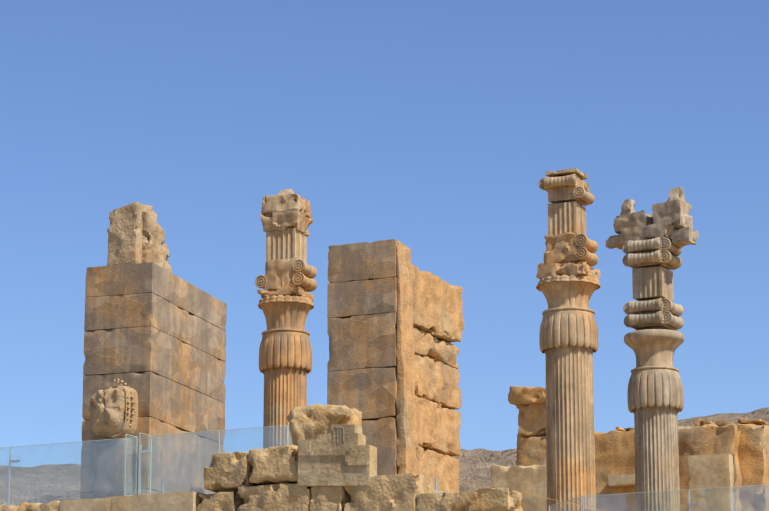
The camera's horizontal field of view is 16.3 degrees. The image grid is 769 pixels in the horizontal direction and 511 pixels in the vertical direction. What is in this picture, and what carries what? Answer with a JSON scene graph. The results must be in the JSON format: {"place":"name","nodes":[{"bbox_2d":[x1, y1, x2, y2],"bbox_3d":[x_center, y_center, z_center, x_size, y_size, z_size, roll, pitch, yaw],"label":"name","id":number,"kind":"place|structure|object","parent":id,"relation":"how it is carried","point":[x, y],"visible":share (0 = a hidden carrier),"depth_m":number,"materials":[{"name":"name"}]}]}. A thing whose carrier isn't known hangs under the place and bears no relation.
{"place":"outdoors","nodes":[
{"label":"outdoors","id":0,"kind":"place"},
{"bbox_2d":[8,446,698,510],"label":"glass barrier posts","id":1,"kind":"object","parent":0,"point":[146,451],"visible":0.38,"depth_m":68.06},
{"bbox_2d":[0,407,768,505],"bbox_3d":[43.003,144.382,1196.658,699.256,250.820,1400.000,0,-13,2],"label":"mountain terrain","id":2,"kind":"structure","parent":0,"point":[475,465],"depth_m":1305.60,"materials":[{"name":"grey stone"}]},
{"bbox_2d":[0,0,768,466],"label":"sky","id":3,"kind":"structure","parent":0,"point":[432,127],"materials":[{"name":"blue"}]},
{"bbox_2d":[508,386,768,510],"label":"ruined stone wall","id":4,"kind":"structure","parent":0,"point":[744,443],"depth_m":107.83,"materials":[{"name":"beige stone"}]},
{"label":"terrace","id":5,"kind":"structure","parent":0,"visible":0},
{"bbox_2d":[60,491,202,510],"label":"low stone wall","id":6,"kind":"structure","parent":5,"relation":"on","point":[183,501],"depth_m":54.27,"materials":[{"name":"stone"}]},
{"bbox_2d":[80,262,226,498],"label":"pier","id":7,"kind":"structure","parent":5,"relation":"on","point":[154,336],"depth_m":69.96,"materials":[{"name":"stone"}]},
{"bbox_2d":[90,378,138,496],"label":"damaged statue","id":8,"kind":"object","parent":7,"relation":"attached to","point":[114,412],"visible":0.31,"depth_m":68.56,"materials":[{"name":"beige stone"}]},
{"bbox_2d":[107,202,170,271],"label":"stone block","id":9,"kind":"object","parent":7,"relation":"on","point":[136,232],"visible":0.81,"depth_m":70.36,"materials":[{"name":"beige stone"}]},
{"bbox_2d":[0,445,522,510],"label":"front wall blocks","id":10,"kind":"structure","parent":5,"relation":"on","point":[265,479],"depth_m":52.82,"materials":[{"name":"stone"}]},
{"bbox_2d":[287,404,362,445],"bbox_3d":[-1.234,3.733,56.060,1.518,1.280,1.154,-6,-14,24],"label":"boulder","id":11,"kind":"object","parent":10,"relation":"on","point":[310,422],"visible":0.4,"depth_m":55.71,"materials":[{"name":"stone"}]},
{"bbox_2d":[297,424,376,487],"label":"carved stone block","id":12,"kind":"structure","parent":10,"relation":"attached to","point":[343,455],"depth_m":52.49,"materials":[{"name":"stone"}]},
{"bbox_2d":[255,189,316,447],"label":"column","id":13,"kind":"structure","parent":5,"relation":"on","point":[287,282],"depth_m":87.10,"materials":[{"name":"stone"}]},
{"bbox_2d":[327,239,407,475],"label":"stone wall","id":14,"kind":"structure","parent":5,"relation":"on","point":[362,370],"depth_m":67.40,"materials":[{"name":"stone"}]},
{"bbox_2d":[0,425,768,510],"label":"glass barrier","id":15,"kind":"object","parent":5,"relation":"on","point":[151,455],"visible":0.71,"depth_m":67.08,"materials":[{"name":"grey"}]},
{"bbox_2d":[396,242,463,492],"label":"stone wall","id":16,"kind":"structure","parent":5,"relation":"on","point":[430,325],"depth_m":69.08,"materials":[{"name":"stone"}]},
{"bbox_2d":[458,479,604,510],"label":"rope","id":17,"kind":"object","parent":16,"relation":"attached to","point":[534,495],"visible":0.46,"depth_m":69.99,"materials":[{"name":"beige fabric"}]},
{"bbox_2d":[536,168,600,510],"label":"column","id":18,"kind":"structure","parent":5,"relation":"on","point":[568,284],"depth_m":82.45,"materials":[{"name":"stone"}]},
{"bbox_2d":[491,454,733,510],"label":"stone blocks","id":19,"kind":"structure","parent":5,"relation":"on","point":[713,471],"depth_m":105.91,"materials":[{"name":"beige stone"}]},
{"bbox_2d":[606,187,698,510],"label":"column","id":20,"kind":"structure","parent":5,"relation":"on","point":[656,240],"depth_m":90.52,"materials":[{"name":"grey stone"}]}
]}

